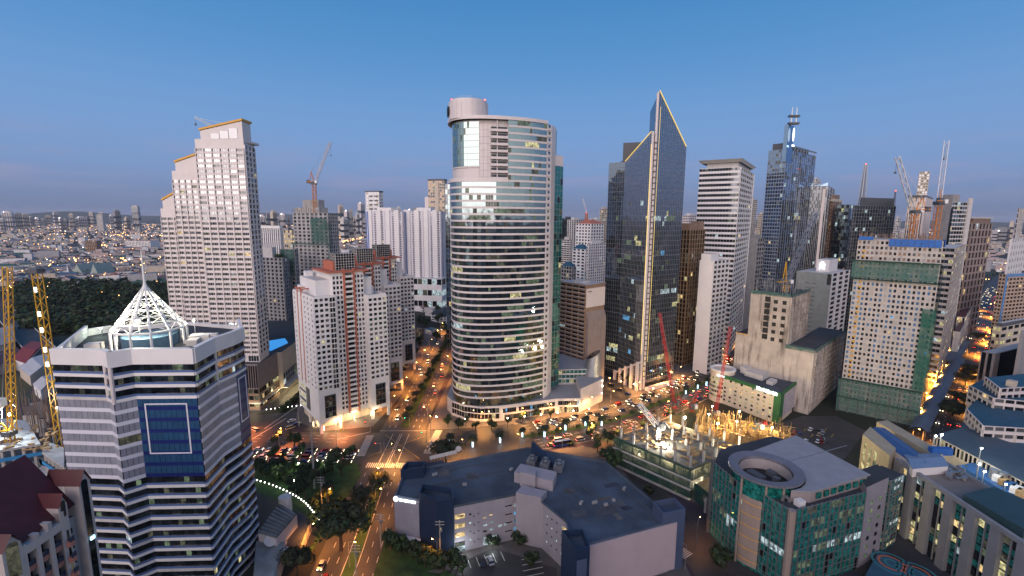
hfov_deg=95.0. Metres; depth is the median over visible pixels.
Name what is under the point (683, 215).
window
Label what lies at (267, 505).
sunken plaza
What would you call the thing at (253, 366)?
window
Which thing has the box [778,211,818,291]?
tower crane
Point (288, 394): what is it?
service road
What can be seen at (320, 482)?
utility pole
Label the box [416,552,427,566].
verge tree
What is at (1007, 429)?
window
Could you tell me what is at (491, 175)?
balcony door
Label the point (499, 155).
balcony door
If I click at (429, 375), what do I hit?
median tree
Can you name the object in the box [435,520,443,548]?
utility pole
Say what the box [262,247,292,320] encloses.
grey apartment block
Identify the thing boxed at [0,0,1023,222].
sky
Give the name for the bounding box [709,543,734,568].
tree
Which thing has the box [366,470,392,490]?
rain tree
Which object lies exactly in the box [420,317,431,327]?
tree
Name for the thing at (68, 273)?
house
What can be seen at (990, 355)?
window
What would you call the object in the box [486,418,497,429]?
street tree
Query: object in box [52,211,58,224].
skyline tower
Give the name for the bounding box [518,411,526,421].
street tree
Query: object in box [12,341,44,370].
red roof hall
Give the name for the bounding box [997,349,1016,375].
window
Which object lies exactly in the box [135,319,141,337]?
floodlight
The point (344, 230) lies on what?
skyline tower
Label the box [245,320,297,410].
mall podium
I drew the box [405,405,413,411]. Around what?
median tree
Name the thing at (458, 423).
street tree
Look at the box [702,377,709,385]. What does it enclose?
palm tree
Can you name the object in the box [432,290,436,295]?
window
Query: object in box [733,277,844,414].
concrete shell
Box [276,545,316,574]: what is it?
rain tree
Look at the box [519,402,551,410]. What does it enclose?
window frame
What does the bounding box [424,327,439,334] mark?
blue roof house
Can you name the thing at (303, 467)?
park tree
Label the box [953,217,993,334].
brown grid tower
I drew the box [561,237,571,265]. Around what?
grey striped block
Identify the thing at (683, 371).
pavement
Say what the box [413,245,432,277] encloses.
window
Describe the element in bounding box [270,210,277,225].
skyline tower
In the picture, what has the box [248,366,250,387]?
window
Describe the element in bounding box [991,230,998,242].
skyline tower
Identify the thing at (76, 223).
skyline tower
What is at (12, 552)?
arched window
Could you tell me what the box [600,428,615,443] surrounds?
tree
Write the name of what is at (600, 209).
window
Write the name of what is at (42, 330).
mast lamps
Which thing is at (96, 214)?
window
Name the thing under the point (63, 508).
arched window
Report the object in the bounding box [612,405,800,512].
building site
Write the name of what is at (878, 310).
window
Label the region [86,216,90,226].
skyline tower
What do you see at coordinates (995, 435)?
window
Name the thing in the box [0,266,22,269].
town block
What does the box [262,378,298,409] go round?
pavement
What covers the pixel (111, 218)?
skyline tower
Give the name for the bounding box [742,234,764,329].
grey stepped block
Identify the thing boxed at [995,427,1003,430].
window
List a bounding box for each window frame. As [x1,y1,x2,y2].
[504,408,552,419]
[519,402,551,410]
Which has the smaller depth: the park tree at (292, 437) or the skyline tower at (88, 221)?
the park tree at (292, 437)
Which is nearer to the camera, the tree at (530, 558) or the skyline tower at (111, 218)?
the tree at (530, 558)
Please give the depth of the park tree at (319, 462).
222.22 m
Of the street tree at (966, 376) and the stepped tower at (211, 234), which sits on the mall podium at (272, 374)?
the stepped tower at (211, 234)
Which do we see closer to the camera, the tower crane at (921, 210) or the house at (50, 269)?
the tower crane at (921, 210)
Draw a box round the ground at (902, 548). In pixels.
[0,220,1023,575]
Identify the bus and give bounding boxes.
[553,438,573,447]
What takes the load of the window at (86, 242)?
in the town block at (92, 245)
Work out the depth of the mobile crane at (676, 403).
299.05 m
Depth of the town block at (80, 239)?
1954.42 m
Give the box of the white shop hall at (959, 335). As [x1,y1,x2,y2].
[951,317,968,351]
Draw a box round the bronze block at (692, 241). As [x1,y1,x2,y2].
[674,221,704,365]
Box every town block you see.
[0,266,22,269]
[78,237,87,243]
[85,240,101,250]
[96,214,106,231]
[125,240,159,248]
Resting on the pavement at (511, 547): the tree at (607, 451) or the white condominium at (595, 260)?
the tree at (607, 451)
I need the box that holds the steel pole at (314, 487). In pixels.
[310,435,315,488]
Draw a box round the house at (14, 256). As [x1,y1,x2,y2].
[8,254,19,257]
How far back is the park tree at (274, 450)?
227.26 m
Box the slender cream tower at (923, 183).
[916,171,929,194]
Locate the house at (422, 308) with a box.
[420,306,426,311]
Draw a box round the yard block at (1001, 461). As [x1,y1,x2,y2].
[932,427,1023,498]
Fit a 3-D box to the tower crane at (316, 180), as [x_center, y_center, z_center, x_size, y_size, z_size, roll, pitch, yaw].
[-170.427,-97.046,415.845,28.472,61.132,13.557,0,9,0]
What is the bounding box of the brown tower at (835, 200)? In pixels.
[825,195,841,257]
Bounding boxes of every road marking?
[29,298,991,575]
[370,428,832,457]
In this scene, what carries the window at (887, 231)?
in the silver tower at (875, 216)
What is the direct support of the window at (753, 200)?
in the distant warm tower at (753, 217)
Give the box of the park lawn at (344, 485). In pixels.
[253,462,361,550]
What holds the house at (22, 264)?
on the ground at (902, 548)
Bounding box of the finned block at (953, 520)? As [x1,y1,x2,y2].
[859,420,1023,575]
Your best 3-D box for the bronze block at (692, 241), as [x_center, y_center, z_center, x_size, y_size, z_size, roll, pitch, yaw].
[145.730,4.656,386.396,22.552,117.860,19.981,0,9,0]
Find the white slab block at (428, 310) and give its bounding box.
[425,307,435,315]
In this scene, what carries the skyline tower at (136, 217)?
on the ground at (902, 548)
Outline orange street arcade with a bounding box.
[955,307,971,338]
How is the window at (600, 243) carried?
in the white condominium at (595, 260)
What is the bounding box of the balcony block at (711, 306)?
[692,253,729,374]
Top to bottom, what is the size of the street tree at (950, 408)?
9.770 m
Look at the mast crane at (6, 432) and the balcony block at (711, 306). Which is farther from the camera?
the balcony block at (711, 306)
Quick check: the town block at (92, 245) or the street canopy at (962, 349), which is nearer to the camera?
the street canopy at (962, 349)
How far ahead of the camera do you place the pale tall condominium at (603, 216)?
796.91 m
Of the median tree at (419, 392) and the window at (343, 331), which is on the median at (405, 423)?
the median tree at (419, 392)
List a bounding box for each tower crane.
[306,142,331,212]
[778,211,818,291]
[894,156,931,237]
[930,140,949,238]
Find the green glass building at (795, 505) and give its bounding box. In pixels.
[706,435,904,575]
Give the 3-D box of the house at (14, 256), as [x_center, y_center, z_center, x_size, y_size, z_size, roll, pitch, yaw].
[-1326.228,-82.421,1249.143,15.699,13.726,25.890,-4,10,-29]
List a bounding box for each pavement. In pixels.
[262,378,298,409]
[294,333,434,430]
[391,445,690,575]
[427,378,598,429]
[621,353,732,398]
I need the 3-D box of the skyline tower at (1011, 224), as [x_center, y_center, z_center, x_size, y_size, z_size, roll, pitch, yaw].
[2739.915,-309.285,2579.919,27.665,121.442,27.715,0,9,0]
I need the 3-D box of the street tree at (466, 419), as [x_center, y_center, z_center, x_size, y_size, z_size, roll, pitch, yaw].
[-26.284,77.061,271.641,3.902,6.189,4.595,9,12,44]
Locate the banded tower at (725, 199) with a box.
[696,158,755,355]
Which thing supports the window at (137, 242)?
in the town block at (141, 243)
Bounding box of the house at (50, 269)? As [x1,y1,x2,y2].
[45,268,54,271]
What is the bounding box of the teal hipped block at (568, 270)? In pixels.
[561,261,575,280]
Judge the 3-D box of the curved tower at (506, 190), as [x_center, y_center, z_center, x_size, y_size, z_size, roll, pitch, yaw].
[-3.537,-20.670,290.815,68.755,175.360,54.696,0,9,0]
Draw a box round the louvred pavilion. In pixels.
[253,493,310,575]
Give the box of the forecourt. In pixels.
[447,548,556,575]
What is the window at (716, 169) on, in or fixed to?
in the banded tower at (725, 199)
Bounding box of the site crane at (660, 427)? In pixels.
[637,402,669,439]
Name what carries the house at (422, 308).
on the ground at (902, 548)
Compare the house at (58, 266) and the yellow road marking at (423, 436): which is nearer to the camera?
the yellow road marking at (423, 436)
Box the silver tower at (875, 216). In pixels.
[844,197,895,325]
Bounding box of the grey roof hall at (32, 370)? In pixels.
[19,354,53,385]
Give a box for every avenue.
[0,353,733,467]
[907,275,998,444]
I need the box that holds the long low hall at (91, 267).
[67,262,114,272]
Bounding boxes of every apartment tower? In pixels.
[292,252,389,433]
[352,248,402,390]
[372,244,415,371]
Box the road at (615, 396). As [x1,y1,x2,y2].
[599,375,628,419]
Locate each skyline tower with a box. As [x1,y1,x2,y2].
[0,218,6,230]
[1,211,15,229]
[14,212,23,228]
[22,213,30,227]
[29,216,34,226]
[34,217,40,226]
[41,218,45,225]
[45,215,51,225]
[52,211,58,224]
[58,217,64,231]
[63,218,68,230]
[69,213,75,229]
[75,218,78,228]
[76,216,87,227]
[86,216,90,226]
[88,212,95,225]
[109,214,113,224]
[113,210,121,230]
[124,217,130,229]
[131,205,141,229]
[260,214,265,224]
[266,212,270,224]
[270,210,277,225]
[279,213,286,229]
[287,216,290,229]
[338,204,343,235]
[340,217,348,240]
[344,210,349,233]
[349,209,353,237]
[353,217,355,232]
[356,212,359,233]
[358,202,364,231]
[362,217,365,235]
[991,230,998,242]
[994,227,1010,242]
[1009,221,1013,241]
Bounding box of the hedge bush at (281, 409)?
[277,407,284,411]
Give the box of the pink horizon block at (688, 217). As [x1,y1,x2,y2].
[682,213,696,222]
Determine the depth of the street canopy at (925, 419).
302.54 m
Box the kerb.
[428,545,493,573]
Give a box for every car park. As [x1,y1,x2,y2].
[757,416,865,459]
[989,318,1023,349]
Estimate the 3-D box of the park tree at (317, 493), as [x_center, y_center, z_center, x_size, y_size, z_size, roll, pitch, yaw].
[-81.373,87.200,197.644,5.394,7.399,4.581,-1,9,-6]
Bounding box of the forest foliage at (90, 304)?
[4,276,170,333]
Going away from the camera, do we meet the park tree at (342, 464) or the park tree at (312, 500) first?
the park tree at (312, 500)
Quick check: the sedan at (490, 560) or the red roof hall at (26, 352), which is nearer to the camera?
the sedan at (490, 560)
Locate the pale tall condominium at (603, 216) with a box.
[599,207,606,242]
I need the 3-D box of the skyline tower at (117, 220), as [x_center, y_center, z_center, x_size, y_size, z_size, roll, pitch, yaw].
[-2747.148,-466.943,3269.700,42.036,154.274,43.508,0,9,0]
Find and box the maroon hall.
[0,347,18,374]
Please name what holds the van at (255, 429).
on the junction apron
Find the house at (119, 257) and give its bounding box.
[113,255,125,260]
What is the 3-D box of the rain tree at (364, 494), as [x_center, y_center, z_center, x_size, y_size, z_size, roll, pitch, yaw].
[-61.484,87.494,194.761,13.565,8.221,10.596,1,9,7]
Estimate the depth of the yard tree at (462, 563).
157.71 m
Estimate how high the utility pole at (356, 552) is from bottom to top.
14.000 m
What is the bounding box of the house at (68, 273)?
[58,272,77,275]
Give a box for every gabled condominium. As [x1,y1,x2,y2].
[0,455,102,575]
[572,244,586,279]
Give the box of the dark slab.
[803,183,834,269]
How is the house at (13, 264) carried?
on the ground at (902, 548)
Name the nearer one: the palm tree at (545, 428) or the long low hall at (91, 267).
the palm tree at (545, 428)
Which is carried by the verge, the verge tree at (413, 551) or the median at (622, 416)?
the verge tree at (413, 551)
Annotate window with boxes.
[5,541,22,575]
[60,500,66,516]
[81,479,99,575]
[86,242,96,249]
[96,214,103,229]
[126,242,149,245]
[162,180,267,352]
[246,366,248,387]
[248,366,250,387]
[253,366,255,387]
[255,366,257,387]
[283,230,293,246]
[294,274,367,408]
[295,249,299,283]
[328,213,338,251]
[366,192,382,209]
[373,267,380,290]
[391,261,396,281]
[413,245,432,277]
[428,181,446,210]
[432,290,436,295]
[562,218,570,238]
[562,266,575,280]
[568,220,581,261]
[576,224,602,245]
[586,243,604,280]
[600,209,606,241]
[683,215,695,221]
[696,167,740,353]
[750,200,756,237]
[761,150,815,288]
[804,226,815,269]
[840,241,898,415]
[846,206,894,325]
[904,211,910,238]
[917,172,929,194]
[978,352,985,380]
[985,353,992,376]
[994,434,1002,437]
[995,399,1003,402]
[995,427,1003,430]
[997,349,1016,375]
[1006,428,1014,431]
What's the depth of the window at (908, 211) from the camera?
503.16 m
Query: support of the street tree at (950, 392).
on the ground at (902, 548)
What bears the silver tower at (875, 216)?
on the ground at (902, 548)
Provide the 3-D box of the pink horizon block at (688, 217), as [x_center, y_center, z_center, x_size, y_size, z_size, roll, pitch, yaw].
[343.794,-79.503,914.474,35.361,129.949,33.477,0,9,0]
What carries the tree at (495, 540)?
on the forecourt
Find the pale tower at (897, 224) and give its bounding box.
[893,216,900,237]
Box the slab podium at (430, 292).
[414,277,446,310]
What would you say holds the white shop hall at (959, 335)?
on the ground at (902, 548)
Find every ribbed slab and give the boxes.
[365,208,405,273]
[403,208,445,277]
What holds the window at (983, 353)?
in the grey hall at (999, 361)
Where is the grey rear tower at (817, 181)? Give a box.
[813,177,820,185]
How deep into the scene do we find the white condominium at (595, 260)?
571.05 m
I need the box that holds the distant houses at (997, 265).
[0,223,1023,285]
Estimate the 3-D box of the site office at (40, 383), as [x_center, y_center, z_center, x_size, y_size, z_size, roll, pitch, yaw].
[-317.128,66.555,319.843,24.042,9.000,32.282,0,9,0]
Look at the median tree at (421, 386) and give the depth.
322.53 m
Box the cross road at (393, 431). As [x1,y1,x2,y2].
[310,327,451,575]
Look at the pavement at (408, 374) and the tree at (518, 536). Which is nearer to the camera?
the tree at (518, 536)
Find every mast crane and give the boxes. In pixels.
[0,266,17,442]
[27,268,63,446]
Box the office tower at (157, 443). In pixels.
[49,319,258,575]
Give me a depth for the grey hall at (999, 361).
326.47 m
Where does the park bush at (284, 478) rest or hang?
on the park lawn at (344, 485)
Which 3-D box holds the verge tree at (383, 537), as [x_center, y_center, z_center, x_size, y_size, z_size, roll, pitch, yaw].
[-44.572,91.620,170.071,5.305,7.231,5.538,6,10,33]
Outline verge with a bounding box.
[373,545,455,575]
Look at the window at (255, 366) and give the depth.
288.83 m
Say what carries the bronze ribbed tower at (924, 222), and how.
on the ground at (902, 548)
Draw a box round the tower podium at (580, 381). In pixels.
[447,350,602,421]
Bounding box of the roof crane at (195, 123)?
[194,117,219,125]
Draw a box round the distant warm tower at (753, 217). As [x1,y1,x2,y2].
[750,198,756,237]
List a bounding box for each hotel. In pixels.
[559,279,605,381]
[709,364,796,423]
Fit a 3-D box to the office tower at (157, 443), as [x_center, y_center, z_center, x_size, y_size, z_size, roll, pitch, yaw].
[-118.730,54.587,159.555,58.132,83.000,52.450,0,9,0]
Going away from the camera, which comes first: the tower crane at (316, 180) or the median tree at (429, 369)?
the median tree at (429, 369)
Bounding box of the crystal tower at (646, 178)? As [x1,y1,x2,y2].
[604,90,686,390]
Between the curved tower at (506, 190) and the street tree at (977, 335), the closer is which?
the curved tower at (506, 190)
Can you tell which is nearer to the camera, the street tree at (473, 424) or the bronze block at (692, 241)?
the street tree at (473, 424)
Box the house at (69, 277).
[61,276,76,279]
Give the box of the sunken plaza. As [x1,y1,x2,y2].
[250,492,315,565]
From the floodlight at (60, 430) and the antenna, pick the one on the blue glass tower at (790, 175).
the antenna
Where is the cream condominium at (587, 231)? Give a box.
[575,220,603,246]
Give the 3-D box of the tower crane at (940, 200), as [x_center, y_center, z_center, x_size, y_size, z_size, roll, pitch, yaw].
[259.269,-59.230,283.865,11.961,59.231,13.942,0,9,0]
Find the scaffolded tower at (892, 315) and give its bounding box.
[836,232,945,427]
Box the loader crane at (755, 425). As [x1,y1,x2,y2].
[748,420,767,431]
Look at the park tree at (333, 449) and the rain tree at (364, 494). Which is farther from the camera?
the park tree at (333, 449)
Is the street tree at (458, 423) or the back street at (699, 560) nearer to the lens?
the back street at (699, 560)
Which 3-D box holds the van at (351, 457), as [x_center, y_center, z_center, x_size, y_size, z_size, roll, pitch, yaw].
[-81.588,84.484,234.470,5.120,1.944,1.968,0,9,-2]
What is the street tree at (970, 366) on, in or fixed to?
on the ground at (902, 548)
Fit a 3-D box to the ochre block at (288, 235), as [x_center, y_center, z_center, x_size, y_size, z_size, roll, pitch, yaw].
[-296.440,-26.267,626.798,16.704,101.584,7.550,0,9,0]
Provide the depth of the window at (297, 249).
408.37 m
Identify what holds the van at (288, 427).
on the junction apron
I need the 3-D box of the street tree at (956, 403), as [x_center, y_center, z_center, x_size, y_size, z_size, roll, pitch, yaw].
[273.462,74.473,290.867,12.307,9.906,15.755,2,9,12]
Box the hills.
[0,211,1023,226]
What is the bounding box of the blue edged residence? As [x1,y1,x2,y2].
[988,273,1023,347]
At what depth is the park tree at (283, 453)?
229.86 m
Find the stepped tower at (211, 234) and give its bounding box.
[160,118,269,361]
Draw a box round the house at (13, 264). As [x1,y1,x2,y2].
[0,263,16,266]
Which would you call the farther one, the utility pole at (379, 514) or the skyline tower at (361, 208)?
the skyline tower at (361, 208)
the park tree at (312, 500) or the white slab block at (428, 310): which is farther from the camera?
the white slab block at (428, 310)
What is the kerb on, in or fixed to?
on the ground at (902, 548)
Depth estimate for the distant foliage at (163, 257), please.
1225.58 m
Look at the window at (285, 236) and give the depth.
619.12 m
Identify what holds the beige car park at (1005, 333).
on the ground at (902, 548)
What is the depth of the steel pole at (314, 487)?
206.67 m
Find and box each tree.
[254,458,265,470]
[257,459,277,477]
[266,445,280,459]
[270,430,282,445]
[271,457,288,469]
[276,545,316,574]
[277,464,290,476]
[279,450,286,457]
[285,431,301,446]
[285,477,300,494]
[290,457,297,470]
[292,470,304,481]
[293,442,305,460]
[295,477,312,498]
[298,463,311,475]
[304,468,318,490]
[305,496,377,551]
[307,496,318,510]
[311,459,322,468]
[313,486,324,499]
[316,466,329,481]
[317,479,333,491]
[322,484,333,501]
[324,450,339,471]
[326,447,342,460]
[336,458,349,477]
[342,444,355,459]
[347,484,377,502]
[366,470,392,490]
[381,530,394,549]
[382,528,399,549]
[391,533,406,554]
[397,537,409,553]
[401,412,412,419]
[403,539,416,554]
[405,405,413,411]
[406,540,419,558]
[412,390,421,397]
[413,541,427,553]
[415,335,422,341]
[416,315,425,324]
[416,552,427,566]
[417,383,426,391]
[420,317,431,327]
[424,372,433,377]
[425,438,462,462]
[426,367,434,372]
[426,545,434,565]
[426,549,438,567]
[428,549,446,569]
[432,331,441,340]
[435,312,442,323]
[438,552,449,571]
[439,552,450,569]
[443,414,451,423]
[445,433,454,440]
[447,545,460,569]
[450,547,467,568]
[453,417,464,428]
[458,559,466,575]
[463,415,468,426]
[468,434,478,447]
[471,420,479,430]
[485,534,500,547]
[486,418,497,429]
[495,431,504,443]
[505,417,511,426]
[511,529,527,545]
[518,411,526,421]
[518,427,526,437]
[524,550,540,567]
[531,408,540,417]
[539,424,549,437]
[548,409,554,418]
[560,418,570,430]
[581,415,589,426]
[585,424,596,438]
[594,439,601,451]
[597,415,606,426]
[598,445,613,462]
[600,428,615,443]
[606,449,622,467]
[643,485,654,496]
[682,386,689,394]
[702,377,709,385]
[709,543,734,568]
[937,403,964,419]
[941,398,965,415]
[947,390,958,399]
[953,372,976,385]
[954,391,966,403]
[959,367,977,374]
[960,364,978,370]
[968,332,986,340]
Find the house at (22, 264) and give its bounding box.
[19,263,35,265]
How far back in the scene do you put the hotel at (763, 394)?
294.20 m
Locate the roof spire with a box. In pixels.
[108,250,188,349]
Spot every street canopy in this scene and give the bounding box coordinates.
[910,356,964,439]
[945,340,970,360]
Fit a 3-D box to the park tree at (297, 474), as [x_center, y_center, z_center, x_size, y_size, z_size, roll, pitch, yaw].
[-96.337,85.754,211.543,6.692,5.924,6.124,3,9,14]
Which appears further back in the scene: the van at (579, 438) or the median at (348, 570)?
the van at (579, 438)
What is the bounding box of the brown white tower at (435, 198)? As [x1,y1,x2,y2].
[425,179,446,210]
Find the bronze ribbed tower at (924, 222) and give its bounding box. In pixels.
[903,195,932,238]
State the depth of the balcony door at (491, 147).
258.31 m
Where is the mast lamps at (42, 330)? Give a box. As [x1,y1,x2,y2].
[34,287,48,366]
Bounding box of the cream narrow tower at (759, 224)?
[756,212,762,237]
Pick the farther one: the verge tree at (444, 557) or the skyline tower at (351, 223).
the skyline tower at (351, 223)
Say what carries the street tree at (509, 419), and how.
on the pavement at (441, 412)
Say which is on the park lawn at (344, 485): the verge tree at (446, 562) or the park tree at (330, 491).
the park tree at (330, 491)
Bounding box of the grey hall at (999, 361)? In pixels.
[976,343,1017,381]
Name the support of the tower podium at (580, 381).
on the ground at (902, 548)
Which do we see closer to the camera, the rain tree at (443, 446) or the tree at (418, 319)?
the rain tree at (443, 446)
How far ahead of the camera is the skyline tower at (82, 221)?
4287.00 m
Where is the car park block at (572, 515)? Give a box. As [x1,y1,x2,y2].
[393,442,685,575]
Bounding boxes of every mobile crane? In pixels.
[657,313,681,408]
[688,391,698,411]
[710,326,731,418]
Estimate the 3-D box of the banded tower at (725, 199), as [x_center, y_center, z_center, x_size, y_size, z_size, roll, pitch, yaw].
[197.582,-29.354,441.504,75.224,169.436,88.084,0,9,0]
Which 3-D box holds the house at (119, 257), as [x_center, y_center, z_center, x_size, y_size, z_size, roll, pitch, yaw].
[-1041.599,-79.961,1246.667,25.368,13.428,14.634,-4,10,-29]
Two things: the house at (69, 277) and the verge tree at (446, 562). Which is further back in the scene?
the house at (69, 277)
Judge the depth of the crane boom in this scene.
201.92 m
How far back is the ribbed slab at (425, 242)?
602.27 m
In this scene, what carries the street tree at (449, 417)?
on the pavement at (441, 412)
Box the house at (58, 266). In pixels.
[51,265,68,267]
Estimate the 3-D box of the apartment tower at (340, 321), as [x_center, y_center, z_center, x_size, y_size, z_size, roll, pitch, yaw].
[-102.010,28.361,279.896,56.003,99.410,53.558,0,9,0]
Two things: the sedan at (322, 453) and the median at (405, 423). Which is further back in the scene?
the median at (405, 423)
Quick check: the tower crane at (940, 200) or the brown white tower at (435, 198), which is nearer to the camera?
the tower crane at (940, 200)
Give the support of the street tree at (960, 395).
on the ground at (902, 548)
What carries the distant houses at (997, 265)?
on the ground at (902, 548)
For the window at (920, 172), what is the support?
in the slender cream tower at (923, 183)
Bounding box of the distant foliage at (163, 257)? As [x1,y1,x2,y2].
[0,224,1023,296]
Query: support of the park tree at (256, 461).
on the park lawn at (344, 485)
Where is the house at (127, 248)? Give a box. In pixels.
[122,246,132,250]
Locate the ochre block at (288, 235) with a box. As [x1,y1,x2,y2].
[283,230,294,248]
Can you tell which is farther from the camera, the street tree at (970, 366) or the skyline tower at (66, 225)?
the skyline tower at (66, 225)
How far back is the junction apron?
275.41 m
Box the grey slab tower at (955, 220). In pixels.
[933,195,973,340]
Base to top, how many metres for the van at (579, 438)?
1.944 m
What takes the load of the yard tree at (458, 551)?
on the pavement at (511, 547)
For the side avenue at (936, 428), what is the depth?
398.28 m
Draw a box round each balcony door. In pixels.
[491,140,506,142]
[491,147,506,149]
[491,154,506,156]
[491,161,506,163]
[491,168,506,169]
[491,175,506,176]
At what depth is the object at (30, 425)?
213.93 m
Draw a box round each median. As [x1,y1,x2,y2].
[342,482,383,575]
[401,341,444,426]
[521,380,708,437]
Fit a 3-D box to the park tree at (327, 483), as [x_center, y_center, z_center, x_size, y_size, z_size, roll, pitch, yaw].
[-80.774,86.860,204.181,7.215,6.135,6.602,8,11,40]
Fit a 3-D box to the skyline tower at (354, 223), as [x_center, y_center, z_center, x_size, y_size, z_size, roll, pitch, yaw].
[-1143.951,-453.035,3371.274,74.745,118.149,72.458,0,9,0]
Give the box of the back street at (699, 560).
[596,448,738,575]
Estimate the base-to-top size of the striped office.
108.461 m
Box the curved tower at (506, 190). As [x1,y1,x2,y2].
[447,96,562,405]
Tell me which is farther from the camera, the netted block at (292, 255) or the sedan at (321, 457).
the netted block at (292, 255)
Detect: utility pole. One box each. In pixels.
[316,476,324,499]
[350,544,359,575]
[375,513,383,547]
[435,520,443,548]
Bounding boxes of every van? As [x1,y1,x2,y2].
[251,426,258,431]
[285,424,294,429]
[287,454,297,457]
[301,454,310,458]
[305,450,315,454]
[343,454,353,459]
[575,436,584,441]
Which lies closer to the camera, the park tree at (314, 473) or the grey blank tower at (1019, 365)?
the park tree at (314, 473)
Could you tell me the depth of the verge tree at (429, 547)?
162.62 m
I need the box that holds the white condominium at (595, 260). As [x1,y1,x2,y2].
[586,240,605,281]
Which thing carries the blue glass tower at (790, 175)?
on the ground at (902, 548)
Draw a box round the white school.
[430,308,446,322]
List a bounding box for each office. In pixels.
[0,324,15,351]
[33,374,56,399]
[261,225,283,257]
[562,217,570,238]
[567,218,582,261]
[925,244,965,381]
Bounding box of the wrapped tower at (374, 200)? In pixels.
[365,191,382,210]
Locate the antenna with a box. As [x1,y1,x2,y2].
[787,107,799,124]
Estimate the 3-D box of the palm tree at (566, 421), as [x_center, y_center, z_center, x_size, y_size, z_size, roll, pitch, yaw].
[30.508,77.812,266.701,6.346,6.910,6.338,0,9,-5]
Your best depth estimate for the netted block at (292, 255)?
408.52 m
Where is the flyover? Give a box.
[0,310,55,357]
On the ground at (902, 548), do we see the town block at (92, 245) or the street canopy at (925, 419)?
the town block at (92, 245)
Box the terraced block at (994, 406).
[960,374,1023,446]
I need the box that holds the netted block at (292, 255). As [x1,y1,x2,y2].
[280,249,299,320]
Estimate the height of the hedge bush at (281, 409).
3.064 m
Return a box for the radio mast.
[857,164,867,204]
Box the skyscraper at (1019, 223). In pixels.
[1013,208,1023,238]
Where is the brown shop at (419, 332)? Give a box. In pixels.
[415,328,424,341]
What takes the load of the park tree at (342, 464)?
on the park lawn at (344, 485)
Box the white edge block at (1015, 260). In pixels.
[1005,238,1023,273]
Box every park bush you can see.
[274,472,283,479]
[282,474,292,481]
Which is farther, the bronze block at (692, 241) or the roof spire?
the bronze block at (692, 241)
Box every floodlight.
[56,407,64,460]
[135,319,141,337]
[976,447,982,473]
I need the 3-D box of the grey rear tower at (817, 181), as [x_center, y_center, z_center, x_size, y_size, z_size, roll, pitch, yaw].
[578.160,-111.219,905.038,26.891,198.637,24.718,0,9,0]
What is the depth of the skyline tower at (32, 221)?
4296.32 m
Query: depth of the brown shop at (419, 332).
453.66 m
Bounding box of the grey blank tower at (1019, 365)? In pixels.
[1013,329,1023,374]
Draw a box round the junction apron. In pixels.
[250,412,296,435]
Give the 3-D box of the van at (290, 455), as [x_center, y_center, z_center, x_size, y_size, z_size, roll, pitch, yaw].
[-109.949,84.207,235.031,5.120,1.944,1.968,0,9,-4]
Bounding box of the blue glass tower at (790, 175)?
[761,124,816,288]
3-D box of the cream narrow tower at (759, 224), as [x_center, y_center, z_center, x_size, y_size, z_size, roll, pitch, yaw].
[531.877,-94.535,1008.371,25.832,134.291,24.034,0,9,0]
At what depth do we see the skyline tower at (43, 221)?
4807.75 m
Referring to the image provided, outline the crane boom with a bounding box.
[0,397,7,409]
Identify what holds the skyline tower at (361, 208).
on the ground at (902, 548)
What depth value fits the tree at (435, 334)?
456.99 m
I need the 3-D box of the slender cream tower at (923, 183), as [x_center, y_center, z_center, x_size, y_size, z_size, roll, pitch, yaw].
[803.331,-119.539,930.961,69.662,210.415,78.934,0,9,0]
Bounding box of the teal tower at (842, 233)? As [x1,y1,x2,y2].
[831,205,852,269]
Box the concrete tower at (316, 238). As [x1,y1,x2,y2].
[291,200,339,275]
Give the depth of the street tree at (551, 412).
279.31 m
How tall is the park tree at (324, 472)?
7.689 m
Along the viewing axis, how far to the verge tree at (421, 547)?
162.95 m
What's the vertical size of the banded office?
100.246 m
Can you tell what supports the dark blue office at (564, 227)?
on the ground at (902, 548)
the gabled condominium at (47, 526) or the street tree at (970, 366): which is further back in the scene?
the street tree at (970, 366)
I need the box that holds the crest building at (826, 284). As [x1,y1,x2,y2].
[796,258,849,333]
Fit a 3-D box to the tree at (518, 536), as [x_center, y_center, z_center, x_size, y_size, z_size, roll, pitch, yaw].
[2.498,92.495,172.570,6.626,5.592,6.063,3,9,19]
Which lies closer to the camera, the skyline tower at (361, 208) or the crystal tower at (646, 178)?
the crystal tower at (646, 178)
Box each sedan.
[316,455,326,458]
[317,451,327,455]
[317,560,325,569]
[477,557,485,567]
[486,555,494,565]
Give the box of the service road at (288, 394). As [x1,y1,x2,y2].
[249,383,298,414]
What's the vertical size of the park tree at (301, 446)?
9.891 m
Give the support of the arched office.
on the ground at (902, 548)
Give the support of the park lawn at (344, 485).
on the ground at (902, 548)
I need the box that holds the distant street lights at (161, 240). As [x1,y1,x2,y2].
[0,223,1005,303]
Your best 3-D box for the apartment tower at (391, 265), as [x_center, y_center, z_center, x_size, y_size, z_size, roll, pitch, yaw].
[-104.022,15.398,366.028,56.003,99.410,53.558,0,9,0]
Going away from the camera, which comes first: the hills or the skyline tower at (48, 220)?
the skyline tower at (48, 220)
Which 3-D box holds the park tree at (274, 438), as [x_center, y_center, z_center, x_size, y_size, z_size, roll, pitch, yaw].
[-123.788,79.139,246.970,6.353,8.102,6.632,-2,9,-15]

